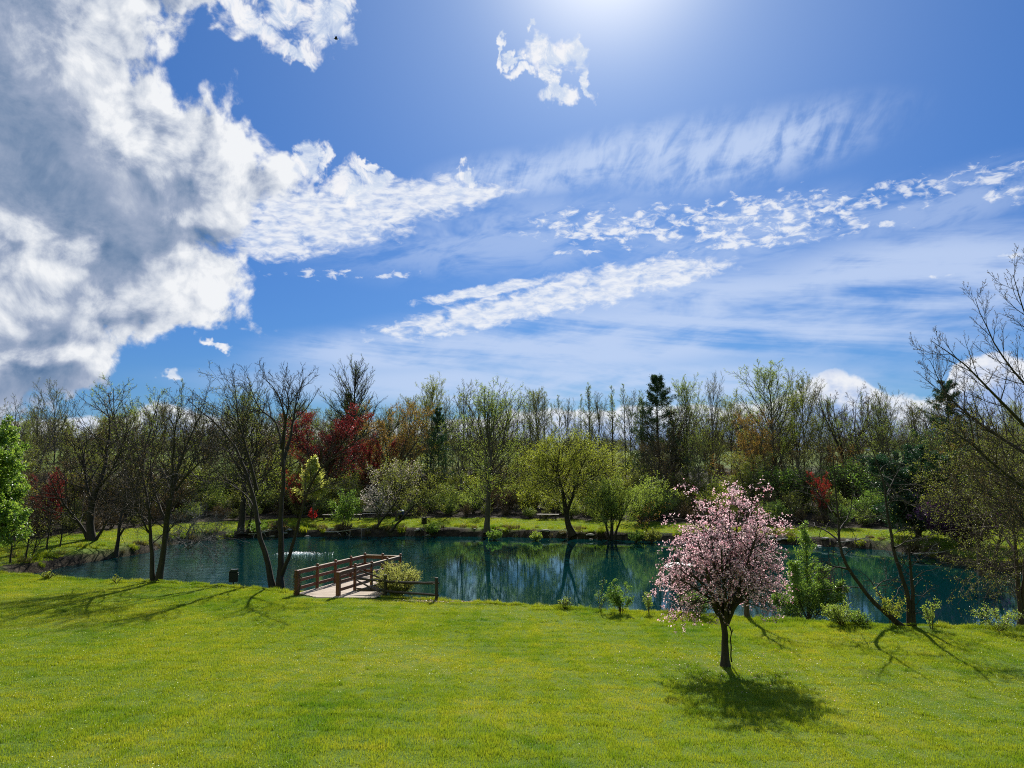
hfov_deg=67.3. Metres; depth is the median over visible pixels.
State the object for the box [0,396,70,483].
tree
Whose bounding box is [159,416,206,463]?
tree
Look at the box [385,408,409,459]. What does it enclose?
tree
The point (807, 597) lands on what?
young tree
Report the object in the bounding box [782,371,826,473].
tree
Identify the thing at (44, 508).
shrub
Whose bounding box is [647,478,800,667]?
cherry tree
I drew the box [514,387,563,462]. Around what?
tree
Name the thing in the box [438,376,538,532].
tree
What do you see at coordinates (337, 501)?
shrub
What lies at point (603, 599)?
sapling
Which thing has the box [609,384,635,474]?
tree
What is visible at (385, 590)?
rail fence
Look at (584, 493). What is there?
shrub
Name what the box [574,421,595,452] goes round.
tree
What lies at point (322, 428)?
tree
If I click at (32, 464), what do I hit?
tree
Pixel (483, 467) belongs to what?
tree
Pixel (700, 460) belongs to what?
tree
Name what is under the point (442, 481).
shrub
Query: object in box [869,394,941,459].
tree
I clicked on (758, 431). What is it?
tree
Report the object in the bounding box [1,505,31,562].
bare sapling
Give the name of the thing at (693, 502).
shrub
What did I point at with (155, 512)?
shrub
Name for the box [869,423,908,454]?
tree
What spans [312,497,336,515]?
shrub
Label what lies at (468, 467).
tree
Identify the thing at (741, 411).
tree
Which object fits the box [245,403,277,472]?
tree
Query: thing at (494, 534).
shrub
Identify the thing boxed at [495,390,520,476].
tree
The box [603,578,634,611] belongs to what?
shrub
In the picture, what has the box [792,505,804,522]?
shrub
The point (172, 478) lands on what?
bare tree
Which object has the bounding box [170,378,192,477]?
tree
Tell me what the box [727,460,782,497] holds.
shrub
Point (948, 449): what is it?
tree
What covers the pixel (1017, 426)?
tree
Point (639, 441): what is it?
tree
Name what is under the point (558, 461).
willow tree
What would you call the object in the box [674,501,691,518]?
shrub
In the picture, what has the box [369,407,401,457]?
tree
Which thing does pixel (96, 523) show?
shrub
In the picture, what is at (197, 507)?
shrub
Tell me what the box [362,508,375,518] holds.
park bench
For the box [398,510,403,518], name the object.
litter barrel
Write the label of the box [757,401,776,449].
tree
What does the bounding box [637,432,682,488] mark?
tree
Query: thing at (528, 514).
shrub
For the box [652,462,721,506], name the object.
shrub
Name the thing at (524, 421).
tree
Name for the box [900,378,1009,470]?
pine tree
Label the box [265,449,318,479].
tree
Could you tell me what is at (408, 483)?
shrub
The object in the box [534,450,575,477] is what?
tree
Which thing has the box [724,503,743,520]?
shrub
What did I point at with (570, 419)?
tree
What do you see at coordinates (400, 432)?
tree
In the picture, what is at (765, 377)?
tree
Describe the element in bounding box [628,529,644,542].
shrub
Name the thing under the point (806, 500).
shrub
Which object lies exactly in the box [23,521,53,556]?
bare sapling
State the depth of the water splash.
47.82 m
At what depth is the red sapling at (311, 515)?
63.31 m
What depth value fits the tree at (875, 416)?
75.95 m
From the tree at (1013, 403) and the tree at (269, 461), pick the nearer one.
the tree at (269, 461)
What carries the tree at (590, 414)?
on the ground at (80, 556)
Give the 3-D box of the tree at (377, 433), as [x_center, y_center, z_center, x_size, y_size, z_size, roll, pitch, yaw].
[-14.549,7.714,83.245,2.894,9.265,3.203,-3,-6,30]
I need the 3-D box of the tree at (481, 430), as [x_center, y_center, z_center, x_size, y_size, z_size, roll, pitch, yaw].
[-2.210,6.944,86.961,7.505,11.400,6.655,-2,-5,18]
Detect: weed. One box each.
[40,570,55,579]
[556,597,572,608]
[642,592,652,613]
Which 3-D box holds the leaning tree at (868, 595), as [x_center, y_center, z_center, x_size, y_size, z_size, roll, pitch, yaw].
[10.983,5.057,25.953,5.401,5.980,3.347,3,-6,-29]
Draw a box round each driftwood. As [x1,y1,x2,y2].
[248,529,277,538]
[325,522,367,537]
[837,531,870,546]
[913,540,964,556]
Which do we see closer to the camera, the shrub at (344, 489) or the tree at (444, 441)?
the shrub at (344, 489)
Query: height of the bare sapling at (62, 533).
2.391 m
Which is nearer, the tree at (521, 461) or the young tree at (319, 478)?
the young tree at (319, 478)
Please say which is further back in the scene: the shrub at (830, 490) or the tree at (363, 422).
the tree at (363, 422)
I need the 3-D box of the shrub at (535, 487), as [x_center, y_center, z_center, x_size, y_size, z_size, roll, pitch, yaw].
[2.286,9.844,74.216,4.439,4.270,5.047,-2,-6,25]
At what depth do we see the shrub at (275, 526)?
57.01 m
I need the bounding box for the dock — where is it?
[294,553,401,597]
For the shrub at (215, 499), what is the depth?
65.52 m
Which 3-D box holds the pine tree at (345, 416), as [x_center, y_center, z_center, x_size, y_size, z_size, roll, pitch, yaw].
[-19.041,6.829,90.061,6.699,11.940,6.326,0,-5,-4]
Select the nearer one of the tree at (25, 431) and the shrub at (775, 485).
the shrub at (775, 485)
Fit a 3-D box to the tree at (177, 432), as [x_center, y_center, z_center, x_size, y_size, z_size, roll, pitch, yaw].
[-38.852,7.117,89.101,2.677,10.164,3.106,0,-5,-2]
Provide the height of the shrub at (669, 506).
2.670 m
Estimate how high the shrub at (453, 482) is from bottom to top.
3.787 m
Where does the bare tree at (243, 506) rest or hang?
on the ground at (80, 556)
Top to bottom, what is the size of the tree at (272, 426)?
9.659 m
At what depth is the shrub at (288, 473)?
74.43 m
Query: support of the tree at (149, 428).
on the ground at (80, 556)
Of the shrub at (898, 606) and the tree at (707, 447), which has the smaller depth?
the shrub at (898, 606)
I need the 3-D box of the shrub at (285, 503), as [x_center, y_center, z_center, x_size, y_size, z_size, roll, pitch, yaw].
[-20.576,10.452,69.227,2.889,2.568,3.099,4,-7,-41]
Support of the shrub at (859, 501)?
on the ground at (80, 556)
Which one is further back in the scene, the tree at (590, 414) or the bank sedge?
the tree at (590, 414)
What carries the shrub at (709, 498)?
on the ground at (80, 556)
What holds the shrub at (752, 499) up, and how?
on the ground at (80, 556)
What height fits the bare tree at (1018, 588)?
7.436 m
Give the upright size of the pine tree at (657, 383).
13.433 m
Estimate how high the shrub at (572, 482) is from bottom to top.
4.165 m
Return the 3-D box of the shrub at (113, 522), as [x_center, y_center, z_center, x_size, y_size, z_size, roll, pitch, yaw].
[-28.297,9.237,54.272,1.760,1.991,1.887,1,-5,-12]
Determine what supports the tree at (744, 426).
on the ground at (80, 556)
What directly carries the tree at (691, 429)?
on the ground at (80, 556)
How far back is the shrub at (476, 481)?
74.09 m
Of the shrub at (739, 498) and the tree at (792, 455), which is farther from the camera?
the tree at (792, 455)
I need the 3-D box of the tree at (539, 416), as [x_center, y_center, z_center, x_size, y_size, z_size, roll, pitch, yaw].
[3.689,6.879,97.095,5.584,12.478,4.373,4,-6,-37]
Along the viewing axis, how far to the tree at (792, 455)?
76.69 m
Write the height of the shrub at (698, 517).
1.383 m
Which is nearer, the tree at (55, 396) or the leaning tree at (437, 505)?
the leaning tree at (437, 505)
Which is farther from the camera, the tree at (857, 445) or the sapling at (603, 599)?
the tree at (857, 445)
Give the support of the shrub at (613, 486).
on the ground at (80, 556)
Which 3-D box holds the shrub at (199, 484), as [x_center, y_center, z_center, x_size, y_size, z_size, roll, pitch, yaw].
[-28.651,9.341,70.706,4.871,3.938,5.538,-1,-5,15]
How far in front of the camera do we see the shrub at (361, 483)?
75.20 m
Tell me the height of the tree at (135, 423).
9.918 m
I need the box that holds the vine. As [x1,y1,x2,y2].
[292,569,301,595]
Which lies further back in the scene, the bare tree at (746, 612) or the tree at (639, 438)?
the tree at (639, 438)
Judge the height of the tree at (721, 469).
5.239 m
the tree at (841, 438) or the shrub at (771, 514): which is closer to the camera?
the shrub at (771, 514)
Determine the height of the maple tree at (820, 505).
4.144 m
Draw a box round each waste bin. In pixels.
[229,568,238,584]
[421,517,426,523]
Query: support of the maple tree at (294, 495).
on the ground at (80, 556)
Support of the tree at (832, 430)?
on the ground at (80, 556)
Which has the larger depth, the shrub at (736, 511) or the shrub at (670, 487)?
the shrub at (670, 487)
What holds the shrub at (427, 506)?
on the ground at (80, 556)
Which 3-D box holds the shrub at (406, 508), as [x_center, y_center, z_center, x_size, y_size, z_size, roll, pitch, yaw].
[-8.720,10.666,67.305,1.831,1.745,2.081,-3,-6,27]
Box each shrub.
[18,490,43,524]
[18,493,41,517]
[21,481,73,529]
[22,470,53,506]
[27,506,60,536]
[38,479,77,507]
[49,467,100,511]
[60,513,82,531]
[62,470,117,518]
[62,497,87,521]
[78,494,104,521]
[84,513,104,530]
[96,503,124,528]
[125,460,196,507]
[125,515,140,526]
[127,482,162,518]
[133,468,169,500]
[141,501,164,520]
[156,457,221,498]
[156,478,198,515]
[170,509,189,522]
[173,502,202,519]
[176,483,213,511]
[183,465,227,504]
[197,464,247,505]
[200,482,233,514]
[211,501,232,519]
[225,509,238,519]
[227,484,253,513]
[238,478,289,512]
[246,503,261,516]
[246,521,270,534]
[254,470,280,500]
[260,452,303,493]
[265,486,312,513]
[268,519,289,532]
[270,487,291,513]
[281,474,338,512]
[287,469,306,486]
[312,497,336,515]
[313,464,364,497]
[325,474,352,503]
[328,474,359,507]
[329,493,364,511]
[334,521,353,532]
[344,485,370,509]
[348,468,378,495]
[352,462,394,494]
[359,497,375,514]
[364,485,390,506]
[376,458,421,499]
[377,502,396,515]
[390,493,410,509]
[402,500,418,514]
[404,472,432,503]
[412,506,425,516]
[414,464,471,507]
[415,488,442,512]
[424,522,440,534]
[432,479,466,509]
[437,470,483,505]
[440,495,460,515]
[460,483,485,513]
[460,503,473,516]
[463,472,511,501]
[478,478,501,510]
[480,502,491,514]
[486,529,501,539]
[491,458,525,500]
[491,479,521,513]
[499,479,547,512]
[499,505,510,515]
[519,470,553,507]
[522,507,536,517]
[529,530,542,540]
[533,475,564,508]
[536,492,575,513]
[541,507,549,518]
[548,487,571,512]
[553,466,595,502]
[559,498,581,518]
[568,478,607,512]
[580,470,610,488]
[581,498,606,519]
[593,477,624,502]
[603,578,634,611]
[607,469,632,496]
[624,463,655,490]
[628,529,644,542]
[629,472,676,500]
[640,527,662,542]
[648,507,662,519]
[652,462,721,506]
[653,469,692,510]
[657,490,681,514]
[671,491,699,516]
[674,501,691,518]
[677,590,712,616]
[683,490,703,513]
[687,505,706,521]
[693,484,744,517]
[700,469,748,511]
[703,480,753,496]
[717,488,749,511]
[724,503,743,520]
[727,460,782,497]
[734,462,817,503]
[746,492,770,513]
[752,500,781,523]
[753,487,789,509]
[761,499,792,522]
[772,464,832,512]
[779,489,810,519]
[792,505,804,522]
[809,486,837,514]
[812,479,845,502]
[812,508,836,523]
[818,457,860,505]
[820,599,860,625]
[826,487,850,519]
[827,504,856,527]
[828,459,872,505]
[830,464,888,505]
[845,494,883,522]
[846,608,874,625]
[853,507,875,525]
[856,487,889,522]
[871,587,908,625]
[964,601,1023,630]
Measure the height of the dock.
2.855 m
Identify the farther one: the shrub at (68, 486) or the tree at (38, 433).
the tree at (38, 433)
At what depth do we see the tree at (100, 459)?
62.11 m
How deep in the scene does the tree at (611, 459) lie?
98.78 m
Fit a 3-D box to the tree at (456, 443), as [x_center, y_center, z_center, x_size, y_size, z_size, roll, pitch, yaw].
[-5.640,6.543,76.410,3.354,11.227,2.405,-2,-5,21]
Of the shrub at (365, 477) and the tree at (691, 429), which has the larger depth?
the tree at (691, 429)
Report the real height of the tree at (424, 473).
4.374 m
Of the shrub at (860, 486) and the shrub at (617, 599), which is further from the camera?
the shrub at (860, 486)
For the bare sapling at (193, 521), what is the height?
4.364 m
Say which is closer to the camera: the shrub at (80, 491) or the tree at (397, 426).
the shrub at (80, 491)
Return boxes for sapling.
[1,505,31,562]
[19,505,51,558]
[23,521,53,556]
[36,495,66,548]
[48,508,80,546]
[139,489,253,570]
[308,507,317,520]
[594,576,608,609]
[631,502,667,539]
[920,595,941,628]
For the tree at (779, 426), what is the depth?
78.03 m
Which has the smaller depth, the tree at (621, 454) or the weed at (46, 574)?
the weed at (46, 574)
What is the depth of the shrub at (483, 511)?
66.40 m
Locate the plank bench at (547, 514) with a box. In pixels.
[537,514,558,519]
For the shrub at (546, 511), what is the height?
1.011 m
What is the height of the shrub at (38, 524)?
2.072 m
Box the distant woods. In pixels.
[16,430,943,452]
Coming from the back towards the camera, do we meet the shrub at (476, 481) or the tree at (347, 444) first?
the tree at (347, 444)
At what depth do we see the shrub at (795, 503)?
61.92 m
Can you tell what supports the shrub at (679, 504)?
on the ground at (80, 556)
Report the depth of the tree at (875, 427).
98.96 m
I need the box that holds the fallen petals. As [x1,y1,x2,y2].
[573,636,867,702]
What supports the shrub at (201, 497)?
on the ground at (80, 556)
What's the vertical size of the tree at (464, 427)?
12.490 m
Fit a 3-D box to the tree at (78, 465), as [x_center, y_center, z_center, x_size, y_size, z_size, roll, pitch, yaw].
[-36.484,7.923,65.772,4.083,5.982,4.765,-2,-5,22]
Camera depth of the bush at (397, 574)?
30.33 m
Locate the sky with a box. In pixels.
[0,0,1023,450]
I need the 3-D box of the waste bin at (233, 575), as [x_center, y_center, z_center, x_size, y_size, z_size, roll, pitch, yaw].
[-13.235,9.299,36.557,0.433,1.010,0.361,2,-5,-20]
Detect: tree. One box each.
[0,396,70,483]
[0,414,35,546]
[10,410,62,457]
[14,416,43,457]
[20,409,61,454]
[20,446,61,504]
[21,385,171,546]
[22,408,42,460]
[24,377,83,476]
[25,448,46,491]
[27,467,65,535]
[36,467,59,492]
[45,410,132,484]
[48,418,77,456]
[52,423,99,475]
[53,451,95,487]
[60,443,116,482]
[70,374,250,582]
[81,372,184,516]
[81,443,138,516]
[90,408,115,489]
[91,459,168,556]
[109,428,142,464]
[120,403,148,457]
[138,410,159,465]
[144,401,182,474]
[151,406,188,462]
[158,431,194,453]
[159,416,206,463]
[159,430,206,474]
[160,361,307,534]
[165,402,189,459]
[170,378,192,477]
[174,357,382,588]
[177,410,231,468]
[183,400,208,469]
[184,411,223,445]
[200,430,219,472]
[218,434,291,483]
[219,385,262,487]
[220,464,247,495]
[232,409,261,464]
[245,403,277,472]
[253,415,297,464]
[255,411,281,460]
[257,423,306,480]
[263,415,297,453]
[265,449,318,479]
[270,416,300,471]
[278,403,374,500]
[281,470,313,517]
[286,401,317,470]
[289,418,360,472]
[290,454,334,520]
[293,408,321,461]
[309,353,407,482]
[310,408,341,432]
[310,410,333,446]
[321,418,365,474]
[322,401,339,459]
[323,393,375,468]
[327,485,362,524]
[337,398,374,475]
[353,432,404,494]
[356,400,436,499]
[359,485,394,523]
[364,414,388,461]
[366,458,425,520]
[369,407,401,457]
[375,454,425,527]
[380,405,398,453]
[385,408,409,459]
[389,457,456,532]
[392,424,410,460]
[393,394,424,481]
[404,394,449,481]
[406,373,462,495]
[409,458,435,491]
[415,406,463,487]
[417,417,462,467]
[419,422,443,469]
[434,380,483,510]
[437,395,459,480]
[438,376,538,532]
[439,452,476,481]
[440,424,460,465]
[446,395,468,494]
[450,439,492,478]
[453,415,496,470]
[457,396,521,473]
[465,450,504,480]
[467,396,483,455]
[481,395,517,505]
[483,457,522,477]
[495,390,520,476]
[504,447,550,483]
[508,400,533,490]
[508,425,632,536]
[509,412,539,476]
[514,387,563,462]
[517,391,562,449]
[518,390,543,479]
[532,418,542,461]
[533,391,556,454]
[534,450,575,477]
[547,405,560,452]
[548,395,573,470]
[556,399,579,474]
[562,452,614,479]
[565,410,580,456]
[567,393,589,458]
[570,383,607,463]
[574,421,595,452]
[577,385,598,451]
[578,392,616,477]
[578,470,645,539]
[586,446,629,477]
[600,396,627,468]
[601,385,630,472]
[607,449,655,484]
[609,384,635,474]
[617,389,645,462]
[620,374,714,484]
[627,393,649,473]
[628,391,651,467]
[632,404,652,462]
[636,398,693,484]
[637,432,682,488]
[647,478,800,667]
[655,373,711,486]
[661,415,711,477]
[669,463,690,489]
[674,404,733,468]
[677,408,700,463]
[681,428,714,499]
[690,399,735,483]
[700,371,729,480]
[703,439,723,481]
[709,390,753,471]
[709,453,754,485]
[718,357,805,488]
[718,399,790,461]
[719,448,778,514]
[720,403,751,463]
[728,410,756,449]
[731,483,782,617]
[732,409,776,474]
[733,427,806,486]
[756,389,796,470]
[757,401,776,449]
[758,443,807,480]
[767,520,851,620]
[770,446,831,512]
[773,387,818,479]
[781,416,822,471]
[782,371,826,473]
[783,445,927,625]
[798,416,843,480]
[800,395,835,475]
[806,416,844,455]
[806,471,831,512]
[811,379,888,463]
[816,395,844,454]
[816,443,862,480]
[824,403,859,458]
[824,411,912,467]
[838,425,947,626]
[849,443,976,537]
[851,400,903,451]
[852,392,871,452]
[854,399,898,458]
[857,385,903,459]
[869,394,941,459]
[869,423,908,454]
[886,419,953,469]
[897,411,939,450]
[898,402,927,448]
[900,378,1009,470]
[900,401,962,454]
[905,245,1023,539]
[906,380,1023,575]
[920,438,940,465]
[920,443,970,465]
[935,403,1001,459]
[935,431,1023,625]
[941,435,1023,475]
[959,402,1022,455]
[962,417,1023,480]
[993,400,1023,448]
[1007,399,1023,459]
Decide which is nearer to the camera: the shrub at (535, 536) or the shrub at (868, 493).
the shrub at (535, 536)
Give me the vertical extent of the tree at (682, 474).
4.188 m
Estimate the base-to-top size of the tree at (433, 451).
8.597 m
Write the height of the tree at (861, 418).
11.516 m
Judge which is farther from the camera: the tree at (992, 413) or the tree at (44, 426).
the tree at (44, 426)
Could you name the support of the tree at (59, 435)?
on the ground at (80, 556)
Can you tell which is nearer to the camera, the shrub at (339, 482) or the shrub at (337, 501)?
the shrub at (337, 501)
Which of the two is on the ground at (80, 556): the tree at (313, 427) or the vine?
the tree at (313, 427)
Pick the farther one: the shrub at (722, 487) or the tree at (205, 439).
the tree at (205, 439)
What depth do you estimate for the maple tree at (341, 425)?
73.12 m
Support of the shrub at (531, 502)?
on the ground at (80, 556)
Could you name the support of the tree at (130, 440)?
on the ground at (80, 556)
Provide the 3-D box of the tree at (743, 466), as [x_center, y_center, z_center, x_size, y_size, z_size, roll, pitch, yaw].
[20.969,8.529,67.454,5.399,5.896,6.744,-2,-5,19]
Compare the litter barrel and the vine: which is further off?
the litter barrel
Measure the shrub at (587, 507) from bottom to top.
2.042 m
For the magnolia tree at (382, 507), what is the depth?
60.56 m
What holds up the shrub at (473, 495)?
on the ground at (80, 556)
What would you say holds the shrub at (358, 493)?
on the ground at (80, 556)
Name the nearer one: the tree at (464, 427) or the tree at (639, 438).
the tree at (464, 427)
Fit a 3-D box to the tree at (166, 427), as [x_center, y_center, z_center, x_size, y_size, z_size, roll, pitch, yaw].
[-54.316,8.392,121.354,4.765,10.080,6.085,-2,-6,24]
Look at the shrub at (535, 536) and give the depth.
54.73 m
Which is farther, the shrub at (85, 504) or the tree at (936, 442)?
the tree at (936, 442)
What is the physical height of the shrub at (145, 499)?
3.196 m
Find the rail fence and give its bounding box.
[356,568,439,599]
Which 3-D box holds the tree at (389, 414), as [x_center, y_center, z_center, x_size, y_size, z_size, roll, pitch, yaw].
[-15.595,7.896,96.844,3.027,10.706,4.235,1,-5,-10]
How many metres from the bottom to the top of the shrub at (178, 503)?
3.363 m
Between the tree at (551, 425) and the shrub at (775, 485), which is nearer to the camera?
the shrub at (775, 485)
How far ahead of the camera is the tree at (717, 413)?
83.92 m
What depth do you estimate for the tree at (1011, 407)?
91.75 m
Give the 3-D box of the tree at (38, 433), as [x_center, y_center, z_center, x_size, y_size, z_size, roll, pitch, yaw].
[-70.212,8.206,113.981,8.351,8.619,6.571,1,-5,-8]
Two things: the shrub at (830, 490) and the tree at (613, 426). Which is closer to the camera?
the shrub at (830, 490)
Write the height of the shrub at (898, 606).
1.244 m
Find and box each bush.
[371,560,422,595]
[623,476,662,523]
[638,471,681,518]
[908,481,1009,547]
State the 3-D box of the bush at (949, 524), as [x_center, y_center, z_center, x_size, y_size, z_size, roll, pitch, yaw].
[27.386,7.927,46.711,5.751,4.014,5.941,-4,-6,36]
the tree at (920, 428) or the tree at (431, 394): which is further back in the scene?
the tree at (920, 428)
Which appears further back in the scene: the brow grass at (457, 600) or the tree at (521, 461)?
the tree at (521, 461)
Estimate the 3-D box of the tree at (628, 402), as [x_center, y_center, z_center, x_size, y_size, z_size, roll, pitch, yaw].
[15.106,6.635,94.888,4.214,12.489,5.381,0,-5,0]
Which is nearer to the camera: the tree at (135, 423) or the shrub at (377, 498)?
the shrub at (377, 498)
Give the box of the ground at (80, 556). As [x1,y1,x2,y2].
[0,450,1023,767]
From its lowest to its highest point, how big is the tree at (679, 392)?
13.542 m
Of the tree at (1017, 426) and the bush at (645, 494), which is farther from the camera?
the tree at (1017, 426)
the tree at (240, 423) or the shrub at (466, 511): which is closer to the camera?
the shrub at (466, 511)
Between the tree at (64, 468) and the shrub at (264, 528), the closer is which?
the shrub at (264, 528)
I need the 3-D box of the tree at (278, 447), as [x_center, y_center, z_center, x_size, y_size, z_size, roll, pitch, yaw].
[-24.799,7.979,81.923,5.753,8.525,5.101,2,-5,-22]
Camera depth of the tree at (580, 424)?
85.81 m
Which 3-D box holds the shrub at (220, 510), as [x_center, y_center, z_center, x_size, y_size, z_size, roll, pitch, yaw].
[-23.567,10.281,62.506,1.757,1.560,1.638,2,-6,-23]
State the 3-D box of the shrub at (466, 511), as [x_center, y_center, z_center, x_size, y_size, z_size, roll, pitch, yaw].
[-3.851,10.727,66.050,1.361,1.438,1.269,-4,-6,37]
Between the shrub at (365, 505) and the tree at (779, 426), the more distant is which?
the tree at (779, 426)
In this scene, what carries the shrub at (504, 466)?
on the ground at (80, 556)
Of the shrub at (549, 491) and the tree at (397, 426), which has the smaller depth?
the shrub at (549, 491)
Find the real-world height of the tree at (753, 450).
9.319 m
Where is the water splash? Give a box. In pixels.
[287,551,332,554]
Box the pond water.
[33,536,1022,627]
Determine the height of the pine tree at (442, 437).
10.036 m
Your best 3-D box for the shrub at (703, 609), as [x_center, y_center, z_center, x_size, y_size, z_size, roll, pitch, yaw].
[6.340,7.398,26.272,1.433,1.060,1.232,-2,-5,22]
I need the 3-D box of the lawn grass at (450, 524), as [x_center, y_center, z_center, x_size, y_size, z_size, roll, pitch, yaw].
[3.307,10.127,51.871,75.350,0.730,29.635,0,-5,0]
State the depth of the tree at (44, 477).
63.93 m
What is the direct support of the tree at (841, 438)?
on the ground at (80, 556)
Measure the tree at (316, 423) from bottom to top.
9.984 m
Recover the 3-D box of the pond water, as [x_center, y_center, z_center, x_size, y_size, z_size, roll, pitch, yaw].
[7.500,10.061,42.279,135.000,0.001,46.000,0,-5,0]
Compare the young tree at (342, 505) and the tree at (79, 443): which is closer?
the young tree at (342, 505)
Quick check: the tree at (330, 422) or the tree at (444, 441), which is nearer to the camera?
the tree at (330, 422)
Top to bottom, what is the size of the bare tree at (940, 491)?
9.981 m
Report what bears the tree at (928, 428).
on the ground at (80, 556)
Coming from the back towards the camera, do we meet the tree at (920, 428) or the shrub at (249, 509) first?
the tree at (920, 428)
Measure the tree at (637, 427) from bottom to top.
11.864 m
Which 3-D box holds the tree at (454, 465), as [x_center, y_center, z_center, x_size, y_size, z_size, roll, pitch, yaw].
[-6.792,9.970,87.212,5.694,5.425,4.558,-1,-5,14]
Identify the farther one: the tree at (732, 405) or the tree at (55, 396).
the tree at (732, 405)
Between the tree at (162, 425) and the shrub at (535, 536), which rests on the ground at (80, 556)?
the tree at (162, 425)
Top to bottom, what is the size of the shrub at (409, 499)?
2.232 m
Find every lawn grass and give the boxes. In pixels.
[0,516,1023,565]
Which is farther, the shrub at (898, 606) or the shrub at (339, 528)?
the shrub at (339, 528)
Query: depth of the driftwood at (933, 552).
45.43 m
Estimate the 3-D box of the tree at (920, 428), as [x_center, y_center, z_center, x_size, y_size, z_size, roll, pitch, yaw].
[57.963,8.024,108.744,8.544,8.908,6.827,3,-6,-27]
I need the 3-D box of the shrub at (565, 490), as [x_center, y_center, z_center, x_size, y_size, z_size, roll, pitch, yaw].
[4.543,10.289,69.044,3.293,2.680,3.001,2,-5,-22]
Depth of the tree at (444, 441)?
134.21 m
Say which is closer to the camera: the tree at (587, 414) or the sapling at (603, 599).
the sapling at (603, 599)
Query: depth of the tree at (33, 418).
89.93 m
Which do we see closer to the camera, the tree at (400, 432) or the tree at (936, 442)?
the tree at (936, 442)
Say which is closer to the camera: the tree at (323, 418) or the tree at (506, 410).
the tree at (506, 410)
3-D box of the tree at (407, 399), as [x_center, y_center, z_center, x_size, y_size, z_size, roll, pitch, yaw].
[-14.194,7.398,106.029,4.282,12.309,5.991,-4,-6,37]
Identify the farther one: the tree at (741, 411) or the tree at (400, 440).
the tree at (741, 411)
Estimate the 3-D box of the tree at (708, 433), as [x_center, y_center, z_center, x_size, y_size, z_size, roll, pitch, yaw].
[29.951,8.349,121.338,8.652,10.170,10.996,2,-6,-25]
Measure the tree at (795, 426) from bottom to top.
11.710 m
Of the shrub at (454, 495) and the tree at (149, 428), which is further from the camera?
the tree at (149, 428)
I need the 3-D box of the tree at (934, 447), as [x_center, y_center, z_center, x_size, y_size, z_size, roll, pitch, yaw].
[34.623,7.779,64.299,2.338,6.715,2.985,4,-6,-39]
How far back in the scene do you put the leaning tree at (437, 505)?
58.09 m
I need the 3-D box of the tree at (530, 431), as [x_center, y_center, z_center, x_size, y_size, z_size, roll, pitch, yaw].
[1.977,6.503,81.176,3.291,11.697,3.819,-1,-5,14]
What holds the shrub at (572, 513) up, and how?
on the ground at (80, 556)
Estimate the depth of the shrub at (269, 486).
73.46 m
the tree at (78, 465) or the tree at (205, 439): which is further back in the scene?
the tree at (205, 439)
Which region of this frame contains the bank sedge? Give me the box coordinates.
[6,522,1022,567]
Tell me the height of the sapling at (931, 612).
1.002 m
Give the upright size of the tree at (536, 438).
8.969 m
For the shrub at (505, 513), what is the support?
on the ground at (80, 556)
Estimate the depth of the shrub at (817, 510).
61.92 m
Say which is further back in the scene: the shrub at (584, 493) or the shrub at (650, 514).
the shrub at (584, 493)
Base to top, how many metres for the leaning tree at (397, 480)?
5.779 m
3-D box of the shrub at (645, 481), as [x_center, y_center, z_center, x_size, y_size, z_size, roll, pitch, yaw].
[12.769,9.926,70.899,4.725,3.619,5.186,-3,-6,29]
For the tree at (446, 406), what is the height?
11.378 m
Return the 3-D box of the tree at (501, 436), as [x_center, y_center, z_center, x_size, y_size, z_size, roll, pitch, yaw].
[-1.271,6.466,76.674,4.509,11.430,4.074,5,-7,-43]
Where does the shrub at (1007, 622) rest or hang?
on the ground at (80, 556)
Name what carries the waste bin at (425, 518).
on the ground at (80, 556)
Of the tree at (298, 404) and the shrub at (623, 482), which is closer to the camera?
the shrub at (623, 482)
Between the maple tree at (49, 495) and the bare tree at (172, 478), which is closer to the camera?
the bare tree at (172, 478)
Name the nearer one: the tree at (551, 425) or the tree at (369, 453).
the tree at (369, 453)
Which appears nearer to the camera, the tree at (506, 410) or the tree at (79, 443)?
the tree at (79, 443)
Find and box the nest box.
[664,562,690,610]
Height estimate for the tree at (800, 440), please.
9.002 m
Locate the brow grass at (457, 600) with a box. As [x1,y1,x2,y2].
[0,570,1023,630]
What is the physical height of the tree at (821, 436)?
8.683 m
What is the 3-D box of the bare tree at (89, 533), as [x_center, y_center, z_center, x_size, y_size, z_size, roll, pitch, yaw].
[-25.730,4.963,48.011,10.250,10.418,6.936,-3,-6,34]
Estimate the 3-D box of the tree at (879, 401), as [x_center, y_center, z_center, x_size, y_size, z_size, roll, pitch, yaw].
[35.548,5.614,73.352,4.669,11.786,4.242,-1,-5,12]
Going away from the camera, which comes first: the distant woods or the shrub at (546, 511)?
the shrub at (546, 511)
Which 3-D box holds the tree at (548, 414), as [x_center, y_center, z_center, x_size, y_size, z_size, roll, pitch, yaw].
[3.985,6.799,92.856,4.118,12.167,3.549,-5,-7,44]
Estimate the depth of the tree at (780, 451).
75.05 m
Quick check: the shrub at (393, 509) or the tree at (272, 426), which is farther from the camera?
the tree at (272, 426)
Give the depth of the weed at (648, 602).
26.60 m
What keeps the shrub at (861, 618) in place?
on the ground at (80, 556)
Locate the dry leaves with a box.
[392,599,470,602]

